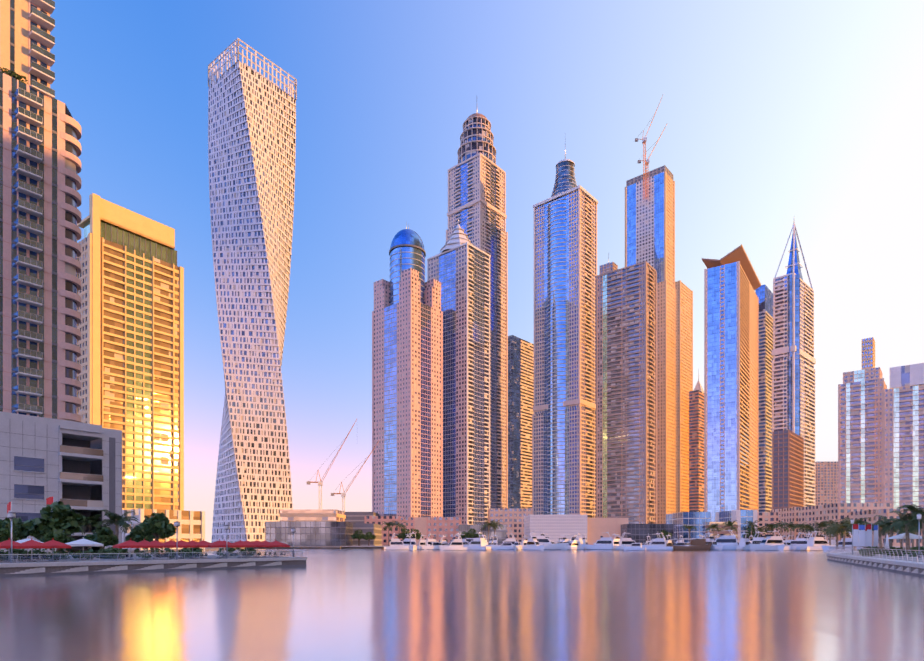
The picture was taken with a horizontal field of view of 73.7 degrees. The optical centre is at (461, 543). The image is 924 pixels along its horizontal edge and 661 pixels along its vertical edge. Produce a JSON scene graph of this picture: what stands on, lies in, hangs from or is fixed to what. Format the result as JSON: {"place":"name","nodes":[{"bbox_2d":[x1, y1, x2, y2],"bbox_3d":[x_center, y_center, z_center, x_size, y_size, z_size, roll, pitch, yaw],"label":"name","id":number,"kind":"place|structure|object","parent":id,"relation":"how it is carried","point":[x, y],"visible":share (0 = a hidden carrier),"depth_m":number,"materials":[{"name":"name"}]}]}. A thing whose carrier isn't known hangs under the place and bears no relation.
{"place":"outdoors","nodes":[
{"label":"outdoors","id":0,"kind":"place"},
{"bbox_2d":[0,553,306,576],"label":"quay","id":1,"kind":"structure","parent":0,"point":[62,567],"depth_m":57.17,"materials":[{"name":"grey concrete"}]},
{"bbox_2d":[7,496,53,512],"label":"flags","id":2,"kind":"object","parent":1,"relation":"on","point":[49,500],"visible":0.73,"depth_m":90.30,"materials":[{"name":"red fabric"}]},
{"bbox_2d":[63,510,139,553],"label":"palms","id":3,"kind":"object","parent":1,"relation":"on","point":[92,521],"visible":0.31,"depth_m":96.75,"materials":[{"name":"green plant"}]},
{"bbox_2d":[0,536,289,561],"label":"parasols","id":4,"kind":"object","parent":1,"relation":"on","point":[27,543],"visible":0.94,"depth_m":59.54,"materials":[{"name":"red fabric"}]},
{"bbox_2d":[7,512,295,562],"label":"lamp posts","id":5,"kind":"object","parent":1,"relation":"on","point":[11,515],"visible":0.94,"depth_m":60.63,"materials":[{"name":"silver metal"}]},
{"bbox_2d":[0,549,303,562],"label":"railing","id":6,"kind":"object","parent":1,"relation":"on","point":[221,552],"visible":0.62,"depth_m":58.13,"materials":[{"name":"silver metal"}]},
{"bbox_2d":[0,549,923,660],"bbox_3d":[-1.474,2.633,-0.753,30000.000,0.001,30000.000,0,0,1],"label":"water","id":7,"kind":"structure","parent":0,"point":[439,605],"depth_m":24.15,"materials":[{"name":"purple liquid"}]},
{"bbox_2d":[381,530,862,551],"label":"yachts","id":8,"kind":"object","parent":7,"relation":"on","point":[722,542],"visible":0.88,"depth_m":223.49,"materials":[{"name":"white"}]},
{"bbox_2d":[667,527,711,550],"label":"dhow","id":9,"kind":"object","parent":7,"relation":"on","point":[701,544],"visible":0.79,"depth_m":221.33,"materials":[{"name":"brown wood"}]},
{"bbox_2d":[50,0,923,542],"label":"sky","id":10,"kind":"structure","parent":0,"point":[777,114],"materials":[{"name":"blue"}]},
{"bbox_2d":[128,545,883,553],"bbox_3d":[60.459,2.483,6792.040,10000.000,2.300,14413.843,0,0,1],"label":"ground","id":11,"kind":"structure","parent":0,"point":[295,547],"depth_m":298.02,"materials":[{"name":"grey concrete"}]},
{"bbox_2d":[0,0,80,421],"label":"pink apartment tower","id":12,"kind":"structure","parent":11,"relation":"on","point":[40,231],"depth_m":117.78,"materials":[{"name":"pink concrete"}]},
{"bbox_2d":[0,411,121,552],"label":"low-rise building","id":13,"kind":"structure","parent":11,"relation":"on","point":[77,466],"depth_m":102.51,"materials":[{"name":"white concrete"}]},
{"bbox_2d":[0,501,255,560],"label":"bank trees","id":14,"kind":"object","parent":11,"relation":"on","point":[62,523],"visible":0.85,"depth_m":66.35,"materials":[{"name":"green plant"}]},
{"bbox_2d":[77,193,183,510],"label":"high-rise building","id":15,"kind":"structure","parent":11,"relation":"on","point":[130,327],"depth_m":270.08,"materials":[{"name":"gold metal"}]},
{"bbox_2d":[122,508,204,551],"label":"building","id":16,"kind":"structure","parent":11,"relation":"on","point":[191,526],"depth_m":178.72,"materials":[{"name":"beige concrete"}]},
{"bbox_2d":[208,38,296,542],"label":"twisted tower","id":17,"kind":"structure","parent":11,"relation":"on","point":[251,136],"depth_m":372.26,"materials":[{"name":"white concrete"}]},
{"bbox_2d":[307,419,378,511],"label":"construction cranes","id":18,"kind":"object","parent":11,"relation":"on","point":[320,483],"visible":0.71,"depth_m":434.90,"materials":[{"name":"white metal"}]},
{"bbox_2d":[372,222,442,516],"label":"skyscraper","id":19,"kind":"structure","parent":11,"relation":"on","point":[407,392],"depth_m":494.11,"materials":[{"name":"pink concrete"}]},
{"bbox_2d":[427,213,490,524],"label":"skyscraper","id":20,"kind":"structure","parent":11,"relation":"on","point":[458,266],"depth_m":529.68,"materials":[{"name":"beige concrete"}]},
{"bbox_2d":[446,106,507,507],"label":"dome tower","id":21,"kind":"structure","parent":11,"relation":"on","point":[476,188],"depth_m":616.24,"materials":[{"name":"beige concrete"}]},
{"bbox_2d":[508,335,533,507],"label":"skyscraper","id":22,"kind":"structure","parent":11,"relation":"on","point":[520,380],"depth_m":669.74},
{"bbox_2d":[351,527,760,545],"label":"shore trees","id":23,"kind":"object","parent":11,"relation":"on","point":[470,534],"visible":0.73,"depth_m":313.16,"materials":[{"name":"green plant"}]},
{"bbox_2d":[532,155,597,517],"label":"lantern tower","id":24,"kind":"structure","parent":11,"relation":"on","point":[564,406],"depth_m":569.50,"materials":[{"name":"blue glass"}]},
{"bbox_2d":[265,461,922,545],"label":"low-rise buildings","id":25,"kind":"structure","parent":11,"relation":"on","point":[323,527],"depth_m":373.26,"materials":[{"name":"concrete"}]},
{"bbox_2d":[381,518,855,545],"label":"palm trees","id":26,"kind":"object","parent":11,"relation":"on","point":[493,524],"visible":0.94,"depth_m":316.17,"materials":[{"name":"green plant"}]},
{"bbox_2d":[596,253,656,523],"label":"skyscraper","id":27,"kind":"structure","parent":11,"relation":"on","point":[626,392],"depth_m":509.61,"materials":[{"name":"beige concrete"}]},
{"bbox_2d":[341,546,920,546],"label":"quay","id":28,"kind":"structure","parent":11,"relation":"on","point":[388,546],"depth_m":298.41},
{"bbox_2d":[625,95,692,523],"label":"unfinished tower with cranes","id":29,"kind":"structure","parent":11,"relation":"on","point":[650,217],"depth_m":629.06,"materials":[{"name":"beige"}]},
{"bbox_2d":[689,369,703,511],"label":"skyscraper","id":30,"kind":"structure","parent":11,"relation":"on","point":[696,449],"depth_m":690.91,"materials":[{"name":"brown concrete"}]},
{"bbox_2d":[702,244,760,521],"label":"skyscraper","id":31,"kind":"structure","parent":11,"relation":"on","point":[732,283],"depth_m":527.60,"materials":[{"name":"blue glass"}]},
{"bbox_2d":[755,284,772,511],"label":"skyscraper","id":32,"kind":"structure","parent":11,"relation":"on","point":[764,293],"depth_m":609.49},
{"bbox_2d":[772,430,803,509],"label":"concrete frame building","id":33,"kind":"structure","parent":11,"relation":"on","point":[787,468],"depth_m":472.47,"materials":[{"name":"brown concrete"}]},
{"bbox_2d":[772,222,815,506],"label":"skyscraper","id":34,"kind":"structure","parent":11,"relation":"on","point":[793,385],"depth_m":566.51,"materials":[{"name":"blue glass"}]},
{"bbox_2d":[838,337,886,502],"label":"bank block","id":35,"kind":"structure","parent":11,"relation":"on","point":[860,436],"depth_m":434.89,"materials":[{"name":"concrete"},{"name":"glass"}]},
{"bbox_2d":[883,363,923,508],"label":"skyscraper","id":36,"kind":"structure","parent":11,"relation":"on","point":[903,440],"depth_m":409.29,"materials":[{"name":"concrete"},{"name":"glass"}]},
{"bbox_2d":[826,547,923,576],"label":"quay","id":37,"kind":"structure","parent":0,"point":[914,567],"depth_m":63.65,"materials":[{"name":"grey concrete"}]},
{"bbox_2d":[853,523,877,547],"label":"banners","id":38,"kind":"object","parent":37,"relation":"on","point":[865,535],"visible":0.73,"depth_m":94.70,"materials":[{"name":"white fabric"}]},
{"bbox_2d":[820,504,923,551],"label":"palms","id":39,"kind":"object","parent":37,"relation":"on","point":[903,523],"visible":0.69,"depth_m":98.56,"materials":[{"name":"green plant"}]},
{"bbox_2d":[829,546,923,563],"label":"railing","id":40,"kind":"object","parent":37,"relation":"on","point":[849,548],"visible":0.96,"depth_m":66.79,"materials":[{"name":"silver metal"}]},
{"bbox_2d":[850,514,921,557],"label":"lamp posts","id":41,"kind":"object","parent":37,"relation":"on","point":[919,516],"visible":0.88,"depth_m":70.73,"materials":[{"name":"silver metal"}]},
{"bbox_2d":[857,533,923,556],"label":"bank planting","id":42,"kind":"object","parent":37,"relation":"on","point":[901,536],"visible":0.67,"depth_m":82.67,"materials":[{"name":"plant"}]}
]}

